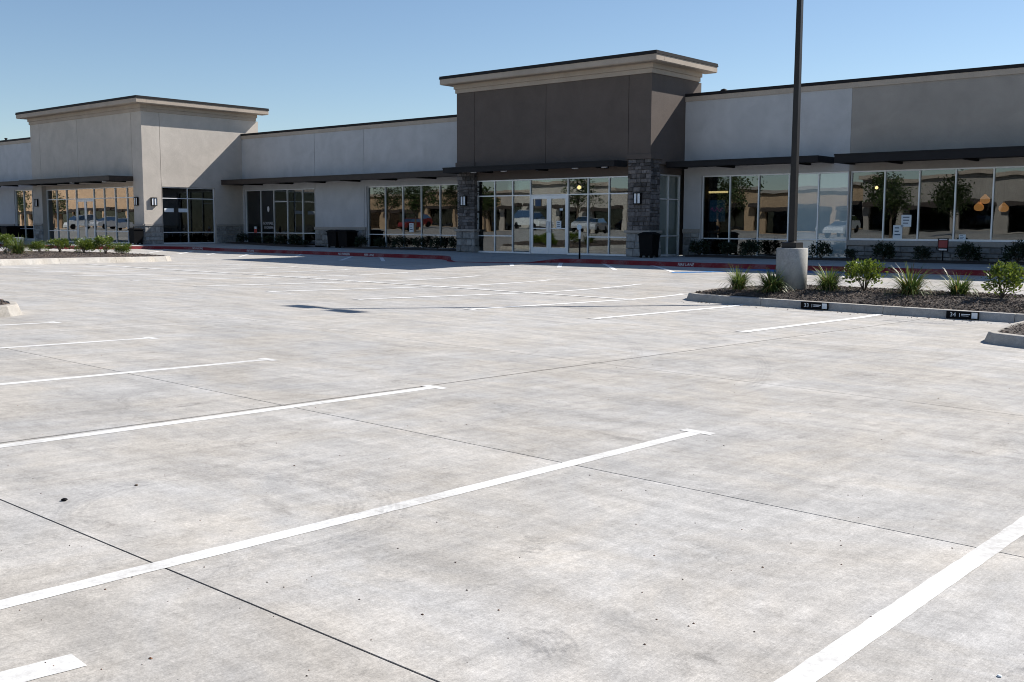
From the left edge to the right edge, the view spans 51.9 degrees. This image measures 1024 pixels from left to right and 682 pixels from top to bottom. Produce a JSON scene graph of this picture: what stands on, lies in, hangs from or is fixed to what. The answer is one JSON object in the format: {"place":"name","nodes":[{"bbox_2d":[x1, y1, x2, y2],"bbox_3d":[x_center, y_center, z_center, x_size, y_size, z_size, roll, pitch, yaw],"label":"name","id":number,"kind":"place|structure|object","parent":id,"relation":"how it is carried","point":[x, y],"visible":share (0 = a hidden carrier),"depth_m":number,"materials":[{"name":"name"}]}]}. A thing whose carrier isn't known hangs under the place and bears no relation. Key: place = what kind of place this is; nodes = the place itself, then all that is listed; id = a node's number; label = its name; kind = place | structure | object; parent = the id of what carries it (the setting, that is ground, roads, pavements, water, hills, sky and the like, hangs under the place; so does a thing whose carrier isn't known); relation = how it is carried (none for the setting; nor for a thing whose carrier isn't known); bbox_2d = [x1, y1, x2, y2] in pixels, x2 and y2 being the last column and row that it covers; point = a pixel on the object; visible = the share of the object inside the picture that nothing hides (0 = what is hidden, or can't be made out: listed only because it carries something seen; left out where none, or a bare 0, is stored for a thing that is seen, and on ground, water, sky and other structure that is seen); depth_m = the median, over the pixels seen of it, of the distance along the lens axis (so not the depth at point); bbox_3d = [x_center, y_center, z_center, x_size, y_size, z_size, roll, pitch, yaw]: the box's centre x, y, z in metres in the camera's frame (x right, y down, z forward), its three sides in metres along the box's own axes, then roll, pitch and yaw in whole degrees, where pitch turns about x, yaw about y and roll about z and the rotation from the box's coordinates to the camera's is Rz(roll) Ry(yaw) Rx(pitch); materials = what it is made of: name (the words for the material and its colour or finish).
{"place":"outdoors","nodes":[
{"label":"outdoors","id":0,"kind":"place"},
{"bbox_2d":[0,137,36,240],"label":"shop building","id":1,"kind":"structure","parent":0,"point":[16,204],"depth_m":65.77,"materials":[{"name":"white paint"}]},
{"bbox_2d":[15,190,34,239],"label":"window","id":2,"kind":"structure","parent":1,"relation":"in","point":[24,205],"depth_m":65.52,"materials":[{"name":"clear glass"}]},
{"bbox_2d":[221,114,458,248],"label":"shop building","id":3,"kind":"structure","parent":0,"point":[387,181],"depth_m":53.72,"materials":[{"name":"white paint"}]},
{"bbox_2d":[245,188,314,244],"bbox_3d":[-12.818,-6.838,58.320,6.295,3.100,0.110,6,8,40],"label":"window","id":4,"kind":"structure","parent":3,"relation":"in","point":[291,211],"depth_m":58.22,"materials":[{"name":"clear glass"}]},
{"bbox_2d":[409,223,413,231],"bbox_3d":[-4.931,-5.559,51.605,0.300,0.440,0.004,6,8,40],"label":"paper notice","id":5,"kind":"object","parent":3,"relation":"attached to","point":[411,227],"visible":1,"depth_m":51.60,"materials":[{"name":"white paper"}]},
{"bbox_2d":[368,184,458,248],"bbox_3d":[-4.073,-5.985,50.839,8.515,3.100,0.110,6,8,40],"label":"window","id":6,"kind":"structure","parent":3,"relation":"in","point":[432,209],"depth_m":51.46,"materials":[{"name":"clear glass"}]},
{"bbox_2d":[42,242,961,269],"bbox_3d":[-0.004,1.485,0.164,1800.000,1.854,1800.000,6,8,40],"label":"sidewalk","id":7,"kind":"structure","parent":0,"point":[559,254],"depth_m":48.35,"materials":[{"name":"concrete"}]},
{"bbox_2d":[0,247,1023,681],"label":"parking lot","id":8,"kind":"structure","parent":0,"point":[528,459],"depth_m":6.38,"materials":[{"name":"concrete"}]},
{"bbox_2d":[0,298,22,316],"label":"planting island","id":9,"kind":"structure","parent":8,"relation":"on","point":[8,308],"depth_m":16.11,"materials":[{"name":"concrete"}]},
{"bbox_2d":[0,251,171,265],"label":"planting island","id":10,"kind":"structure","parent":8,"relation":"on","point":[51,257],"depth_m":36.79,"materials":[{"name":"concrete"}]},
{"bbox_2d":[0,233,19,252],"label":"shrub","id":11,"kind":"object","parent":10,"relation":"on","point":[3,237],"visible":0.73,"depth_m":37.78,"materials":[{"name":"green plant"}]},
{"bbox_2d":[1,234,38,253],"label":"grass clump","id":12,"kind":"object","parent":10,"relation":"on","point":[17,248],"visible":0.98,"depth_m":37.04,"materials":[{"name":"green plant"}]},
{"bbox_2d":[26,239,49,250],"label":"shrub","id":13,"kind":"object","parent":10,"relation":"on","point":[38,245],"visible":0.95,"depth_m":40.28,"materials":[{"name":"green plant"}]},
{"bbox_2d":[46,238,71,251],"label":"shrub","id":14,"kind":"object","parent":10,"relation":"on","point":[63,243],"visible":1,"depth_m":39.86,"materials":[{"name":"green plant"}]},
{"bbox_2d":[69,236,95,251],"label":"shrub","id":15,"kind":"object","parent":10,"relation":"on","point":[83,245],"visible":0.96,"depth_m":40.26,"materials":[{"name":"green plant"}]},
{"bbox_2d":[93,235,113,252],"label":"shrub","id":16,"kind":"object","parent":10,"relation":"on","point":[105,245],"visible":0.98,"depth_m":39.95,"materials":[{"name":"green plant"}]},
{"bbox_2d":[111,241,131,253],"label":"shrub","id":17,"kind":"object","parent":10,"relation":"on","point":[124,247],"visible":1,"depth_m":39.91,"materials":[{"name":"green plant"}]},
{"bbox_2d":[1,342,1008,679],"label":"grit","id":18,"kind":"object","parent":8,"relation":"on","point":[421,614],"visible":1,"depth_m":4.66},
{"bbox_2d":[0,244,1023,276],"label":"kerb","id":19,"kind":"structure","parent":8,"relation":"on","point":[753,266],"depth_m":37.96,"materials":[{"name":"red paint"}]},
{"bbox_2d":[686,284,1023,322],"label":"planting island","id":20,"kind":"structure","parent":8,"relation":"on","point":[1009,307],"depth_m":21.43,"materials":[{"name":"concrete"}]},
{"bbox_2d":[716,265,758,289],"bbox_3d":[5.106,-1.480,23.708,1.207,0.633,1.240,6,8,40],"label":"grass clump","id":21,"kind":"object","parent":20,"relation":"on","point":[737,281],"visible":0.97,"depth_m":23.59,"materials":[{"name":"green plant"}]},
{"bbox_2d":[745,264,790,292],"bbox_3d":[5.679,-1.375,23.056,1.176,0.592,1.193,-2,7,-22],"label":"grass clump","id":22,"kind":"object","parent":20,"relation":"on","point":[772,283],"visible":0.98,"depth_m":22.93,"materials":[{"name":"green plant"}]},
{"bbox_2d":[776,0,807,290],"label":"lamp post","id":23,"kind":"object","parent":20,"relation":"on","point":[792,255],"visible":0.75,"depth_m":23.07,"materials":[{"name":"metal"}]},
{"bbox_2d":[801,302,828,309],"bbox_3d":[6.247,-0.729,21.721,0.580,0.143,0.058,5,8,39],"label":"stall number plate","id":24,"kind":"object","parent":20,"relation":"on","point":[815,305],"visible":1,"depth_m":21.69,"materials":[{"name":"black plastic"}]},
{"bbox_2d":[805,264,855,293],"bbox_3d":[6.909,-1.375,22.901,1.204,0.637,1.304,0,6,-1],"label":"grass clump","id":25,"kind":"object","parent":20,"relation":"on","point":[828,281],"visible":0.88,"depth_m":22.74,"materials":[{"name":"green plant"}]},
{"bbox_2d":[842,258,890,290],"bbox_3d":[7.672,-1.422,22.829,1.029,0.767,1.121,2,7,18],"label":"shrub","id":26,"kind":"object","parent":20,"relation":"on","point":[859,270],"visible":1,"depth_m":22.60,"materials":[{"name":"green plant"}]},
{"bbox_2d":[882,259,943,296],"bbox_3d":[8.275,-1.317,21.862,1.447,0.789,1.589,-1,6,-8],"label":"grass clump","id":27,"kind":"object","parent":20,"relation":"on","point":[908,285],"visible":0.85,"depth_m":21.74,"materials":[{"name":"green plant"}]},
{"bbox_2d":[930,268,981,296],"bbox_3d":[9.275,-1.224,21.861,1.202,0.594,1.170,2,7,18],"label":"grass clump","id":28,"kind":"object","parent":20,"relation":"on","point":[957,287],"visible":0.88,"depth_m":21.73,"materials":[{"name":"green plant"}]},
{"bbox_2d":[946,310,978,319],"bbox_3d":[8.545,-0.491,19.960,0.580,0.143,0.057,5,8,36],"label":"stall number plate","id":29,"kind":"object","parent":20,"relation":"on","point":[962,315],"visible":1,"depth_m":19.93,"materials":[{"name":"black plastic"}]},
{"bbox_2d":[981,260,1023,297],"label":"shrub","id":30,"kind":"object","parent":20,"relation":"on","point":[1014,275],"visible":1,"depth_m":20.84,"materials":[{"name":"green plant"}]},
{"bbox_2d":[700,302,1010,323],"bbox_3d":[7.131,-0.509,20.613,8.820,0.125,0.684,5,8,38],"label":"spilled bark","id":31,"kind":"object","parent":8,"relation":"on","point":[850,314],"visible":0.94,"depth_m":20.70,"materials":[{"name":"brown wood"}]},
{"bbox_2d":[984,321,1023,347],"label":"planting island","id":32,"kind":"structure","parent":8,"relation":"on","point":[1011,334],"depth_m":15.52,"materials":[{"name":"concrete"}]},
{"bbox_2d":[0,241,1023,270],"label":"sidewalk","id":33,"kind":"structure","parent":0,"point":[483,257],"depth_m":40.40,"materials":[{"name":"concrete"}]},
{"bbox_2d":[0,226,20,238],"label":"litter bin","id":34,"kind":"object","parent":33,"relation":"on","point":[13,230],"visible":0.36,"depth_m":65.13,"materials":[{"name":"black plastic"}]},
{"bbox_2d":[128,228,143,244],"bbox_3d":[-19.801,-5.529,55.436,0.605,0.880,0.605,6,8,40],"label":"litter bin","id":35,"kind":"object","parent":33,"relation":"on","point":[135,235],"visible":0.92,"depth_m":55.26,"materials":[{"name":"black plastic"}]},
{"bbox_2d":[15,95,268,243],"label":"shop building","id":36,"kind":"structure","parent":33,"relation":"on","point":[98,166],"depth_m":58.29,"materials":[{"name":"beige paint"}]},
{"bbox_2d":[34,199,38,206],"bbox_3d":[-28.641,-8.319,63.372,0.340,0.440,0.098,6,8,40],"label":"wall lamp","id":37,"kind":"object","parent":36,"relation":"attached to","point":[36,203],"visible":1,"depth_m":63.32,"materials":[{"name":"black plastic"}]},
{"bbox_2d":[77,199,86,240],"bbox_3d":[-24.808,-6.923,60.633,0.986,2.450,0.134,6,8,40],"label":"door","id":38,"kind":"structure","parent":36,"relation":"in","point":[81,212],"depth_m":60.67,"materials":[{"name":"clear glass"}]},
{"bbox_2d":[46,186,133,243],"bbox_3d":[-23.960,-7.151,59.944,10.395,3.080,0.110,6,8,40],"label":"window","id":39,"kind":"structure","parent":36,"relation":"in","point":[113,206],"depth_m":59.45,"materials":[{"name":"clear glass"}]},
{"bbox_2d":[85,199,94,239],"bbox_3d":[-24.054,-6.850,59.989,0.986,2.450,0.134,6,8,40],"label":"door","id":40,"kind":"structure","parent":36,"relation":"in","point":[89,204],"depth_m":60.04,"materials":[{"name":"clear glass"}]},
{"bbox_2d":[133,197,138,205],"bbox_3d":[-19.986,-7.425,55.974,0.340,0.440,0.098,6,8,40],"label":"wall lamp","id":41,"kind":"object","parent":36,"relation":"attached to","point":[136,201],"visible":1,"depth_m":55.90,"materials":[{"name":"black plastic"}]},
{"bbox_2d":[150,197,156,205],"bbox_3d":[-19.042,-7.413,55.982,0.098,0.440,0.340,6,8,40],"label":"wall lamp","id":42,"kind":"object","parent":36,"relation":"attached to","point":[153,201],"visible":1,"depth_m":55.94,"materials":[{"name":"black plastic"}]},
{"bbox_2d":[164,208,173,211],"bbox_3d":[-18.535,-7.070,56.894,0.002,0.200,0.560,6,8,40],"label":"paper notice","id":43,"kind":"object","parent":36,"relation":"attached to","point":[168,209],"visible":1,"depth_m":56.89,"materials":[{"name":"white paper"}]},
{"bbox_2d":[162,187,214,243],"bbox_3d":[-17.780,-6.883,57.820,0.110,3.050,3.255,6,8,40],"label":"window","id":44,"kind":"structure","parent":36,"relation":"in","point":[196,225],"depth_m":57.83,"materials":[{"name":"glass"}]},
{"bbox_2d":[226,242,316,246],"bbox_3d":[-12.987,-5.273,57.414,7.100,0.173,1.430,6,8,40],"label":"mulch bed","id":45,"kind":"object","parent":33,"relation":"on","point":[271,244],"visible":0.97,"depth_m":57.04,"materials":[{"name":"soil"}]},
{"bbox_2d":[235,232,249,241],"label":"shrub","id":46,"kind":"object","parent":45,"relation":"on","point":[243,237],"visible":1,"depth_m":59.11,"materials":[{"name":"green plant"}]},
{"bbox_2d":[254,236,262,242],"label":"shrub","id":47,"kind":"object","parent":45,"relation":"on","point":[259,240],"visible":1,"depth_m":58.27,"materials":[{"name":"green plant"}]},
{"bbox_2d":[274,235,285,243],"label":"shrub","id":48,"kind":"object","parent":45,"relation":"on","point":[279,238],"visible":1,"depth_m":56.91,"materials":[{"name":"green plant"}]},
{"bbox_2d":[287,234,301,244],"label":"shrub","id":49,"kind":"object","parent":45,"relation":"on","point":[295,239],"visible":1,"depth_m":56.06,"materials":[{"name":"green plant"}]},
{"bbox_2d":[326,230,338,247],"bbox_3d":[-8.985,-5.252,53.997,0.806,0.920,0.806,6,8,40],"label":"litter bin","id":50,"kind":"object","parent":33,"relation":"on","point":[332,236],"visible":0.7,"depth_m":53.69,"materials":[{"name":"black plastic"}]},
{"bbox_2d":[336,230,358,247],"bbox_3d":[-8.348,-5.190,53.452,0.806,0.920,0.806,6,8,40],"label":"litter bin","id":51,"kind":"object","parent":33,"relation":"on","point":[346,238],"visible":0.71,"depth_m":53.20,"materials":[{"name":"black plastic"}]},
{"bbox_2d":[343,247,455,250],"bbox_3d":[-4.884,-4.438,50.553,8.400,0.092,1.330,6,8,40],"label":"mulch bed","id":52,"kind":"object","parent":33,"relation":"on","point":[404,248],"visible":0.82,"depth_m":50.07,"materials":[{"name":"soil"}]},
{"bbox_2d":[353,235,367,246],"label":"shrub","id":53,"kind":"object","parent":52,"relation":"on","point":[361,239],"visible":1,"depth_m":52.62,"materials":[{"name":"green plant"}]},
{"bbox_2d":[371,237,387,246],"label":"shrub","id":54,"kind":"object","parent":52,"relation":"on","point":[379,241],"visible":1,"depth_m":51.75,"materials":[{"name":"green plant"}]},
{"bbox_2d":[390,235,407,247],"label":"shrub","id":55,"kind":"object","parent":52,"relation":"on","point":[400,240],"visible":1,"depth_m":50.80,"materials":[{"name":"green plant"}]},
{"bbox_2d":[412,236,426,247],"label":"shrub","id":56,"kind":"object","parent":52,"relation":"on","point":[416,241],"visible":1,"depth_m":50.02,"materials":[{"name":"green plant"}]},
{"bbox_2d":[428,235,445,248],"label":"shrub","id":57,"kind":"object","parent":52,"relation":"on","point":[441,242],"visible":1,"depth_m":49.20,"materials":[{"name":"green plant"}]},
{"bbox_2d":[448,236,456,248],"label":"shrub","id":58,"kind":"object","parent":52,"relation":"on","point":[452,243],"visible":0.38,"depth_m":48.28,"materials":[{"name":"green plant"}]},
{"bbox_2d":[577,224,581,258],"bbox_3d":[2.493,-3.653,38.750,0.220,1.280,0.090,6,8,40],"label":"sign post","id":59,"kind":"object","parent":33,"relation":"on","point":[579,226],"visible":1,"depth_m":38.71,"materials":[{"name":"black metal"}]},
{"bbox_2d":[637,232,660,257],"bbox_3d":[5.105,-3.583,39.189,0.650,0.940,0.650,5,8,36],"label":"litter bin","id":60,"kind":"object","parent":33,"relation":"on","point":[648,243],"visible":1,"depth_m":38.98,"materials":[{"name":"black plastic"}]},
{"bbox_2d":[666,63,1023,265],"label":"shop building","id":61,"kind":"structure","parent":33,"relation":"on","point":[936,155],"depth_m":36.49,"materials":[{"name":"white paint"}]},
{"bbox_2d":[701,171,848,257],"bbox_3d":[9.659,-4.646,39.093,5.895,3.100,0.110,6,8,40],"label":"window","id":62,"kind":"structure","parent":61,"relation":"in","point":[737,209],"depth_m":39.08,"materials":[{"name":"clear glass"}]},
{"bbox_2d":[893,225,902,238],"bbox_3d":[13.219,-3.739,36.085,0.320,0.460,0.004,6,8,40],"label":"paper notice","id":63,"kind":"object","parent":61,"relation":"attached to","point":[897,231],"visible":1,"depth_m":36.08,"materials":[{"name":"white paper"}]},
{"bbox_2d":[901,215,911,226],"bbox_3d":[13.433,-4.096,35.862,0.340,0.400,0.004,6,8,40],"label":"paper notice","id":64,"kind":"object","parent":61,"relation":"attached to","point":[905,220],"visible":1,"depth_m":35.86,"materials":[{"name":"white paper"}]},
{"bbox_2d":[849,166,1023,241],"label":"window","id":65,"kind":"structure","parent":61,"relation":"in","point":[982,204],"depth_m":35.09,"materials":[{"name":"clear glass"}]},
{"bbox_2d":[959,234,965,238],"bbox_3d":[14.848,-3.411,34.710,0.220,0.200,0.004,6,8,40],"label":"paper notice","id":66,"kind":"object","parent":61,"relation":"attached to","point":[961,236],"visible":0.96,"depth_m":34.71,"materials":[{"name":"white paper"}]},
{"bbox_2d":[685,255,1023,264],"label":"mulch bed","id":67,"kind":"object","parent":33,"relation":"on","point":[881,260],"visible":0.83,"depth_m":35.57,"materials":[{"name":"soil"}]},
{"bbox_2d":[688,238,709,254],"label":"shrub","id":68,"kind":"object","parent":67,"relation":"on","point":[700,248],"visible":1,"depth_m":40.20,"materials":[{"name":"green plant"}]},
{"bbox_2d":[717,241,736,254],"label":"shrub","id":69,"kind":"object","parent":67,"relation":"on","point":[727,249],"visible":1,"depth_m":39.44,"materials":[{"name":"green plant"}]},
{"bbox_2d":[738,237,763,255],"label":"shrub","id":70,"kind":"object","parent":67,"relation":"on","point":[749,246],"visible":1,"depth_m":38.77,"materials":[{"name":"green plant"}]},
{"bbox_2d":[808,240,832,257],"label":"shrub","id":71,"kind":"object","parent":67,"relation":"on","point":[820,249],"visible":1,"depth_m":37.07,"materials":[{"name":"green plant"}]},
{"bbox_2d":[844,248,857,257],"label":"shrub","id":72,"kind":"object","parent":67,"relation":"on","point":[848,251],"visible":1,"depth_m":36.39,"materials":[{"name":"green plant"}]},
{"bbox_2d":[870,240,896,258],"bbox_3d":[12.590,-3.089,35.696,0.859,0.684,0.906,4,8,33],"label":"shrub","id":73,"kind":"object","parent":67,"relation":"on","point":[878,250],"visible":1,"depth_m":35.54,"materials":[{"name":"green plant"}]},
{"bbox_2d":[911,245,933,259],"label":"shrub","id":74,"kind":"object","parent":67,"relation":"on","point":[923,253],"visible":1,"depth_m":34.77,"materials":[{"name":"green plant"}]},
{"bbox_2d":[937,238,948,260],"bbox_3d":[14.023,-2.942,34.262,0.340,0.800,0.043,6,8,40],"label":"yard sign","id":75,"kind":"object","parent":67,"relation":"on","point":[943,243],"visible":1,"depth_m":34.23,"materials":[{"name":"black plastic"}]},
{"bbox_2d":[953,240,984,260],"bbox_3d":[14.696,-2.893,33.914,0.924,0.697,0.876,-1,6,-12],"label":"shrub","id":76,"kind":"object","parent":67,"relation":"on","point":[965,250],"visible":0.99,"depth_m":33.74,"materials":[{"name":"green plant"}]},
{"bbox_2d":[998,239,1023,261],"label":"shrub","id":77,"kind":"object","parent":67,"relation":"on","point":[1012,252],"visible":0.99,"depth_m":32.87,"materials":[{"name":"green plant"}]},
{"bbox_2d":[0,0,1023,139],"label":"sky","id":78,"kind":"structure","parent":0,"point":[311,63],"materials":[{"name":"blue"}]},
{"bbox_2d":[439,50,717,256],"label":"shop building","id":79,"kind":"structure","parent":0,"point":[590,146],"depth_m":41.76,"materials":[{"name":"brown paint"}]},
{"bbox_2d":[460,196,466,205],"bbox_3d":[-2.108,-6.083,45.682,0.340,0.440,0.098,6,8,40],"label":"wall lamp","id":80,"kind":"object","parent":79,"relation":"attached to","point":[463,200],"visible":1,"depth_m":45.63,"materials":[{"name":"black plastic"}]},
{"bbox_2d":[535,199,540,205],"bbox_3d":[1.071,-5.697,43.364,0.300,0.280,0.002,6,8,40],"label":"paper notice","id":81,"kind":"object","parent":79,"relation":"attached to","point":[537,202],"visible":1,"depth_m":43.36,"materials":[{"name":"blue paper"}]},
{"bbox_2d":[531,196,548,253],"bbox_3d":[1.132,-4.792,43.392,0.951,2.375,0.134,6,8,40],"label":"door","id":82,"kind":"structure","parent":79,"relation":"in","point":[539,214],"depth_m":43.42,"materials":[{"name":"clear glass"}]},
{"bbox_2d":[477,176,628,255],"bbox_3d":[1.542,-5.097,43.073,7.985,3.075,0.110,6,8,40],"label":"window","id":83,"kind":"structure","parent":79,"relation":"in","point":[599,205],"depth_m":42.44,"materials":[{"name":"clear glass"}]},
{"bbox_2d":[549,195,566,253],"bbox_3d":[1.859,-4.721,42.770,0.951,2.375,0.134,6,8,40],"label":"door","id":84,"kind":"structure","parent":79,"relation":"in","point":[557,237],"depth_m":42.81,"materials":[{"name":"clear glass"}]},
{"bbox_2d":[556,221,560,228],"bbox_3d":[1.901,-4.721,42.749,0.250,0.320,0.004,6,8,40],"label":"paper notice","id":85,"kind":"object","parent":84,"relation":"attached to","point":[558,224],"visible":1,"depth_m":42.76,"materials":[{"name":"white paper"}]},
{"bbox_2d":[633,192,641,203],"bbox_3d":[4.743,-5.395,39.824,0.340,0.440,0.098,6,8,40],"label":"wall lamp","id":86,"kind":"object","parent":79,"relation":"attached to","point":[637,197],"visible":1,"depth_m":39.77,"materials":[{"name":"black plastic"}]},
{"bbox_2d":[659,174,679,255],"bbox_3d":[6.047,-4.879,40.921,0.110,3.140,1.595,6,8,40],"label":"window","id":87,"kind":"structure","parent":79,"relation":"in","point":[669,219],"depth_m":41.01,"materials":[{"name":"clear glass"}]}
]}

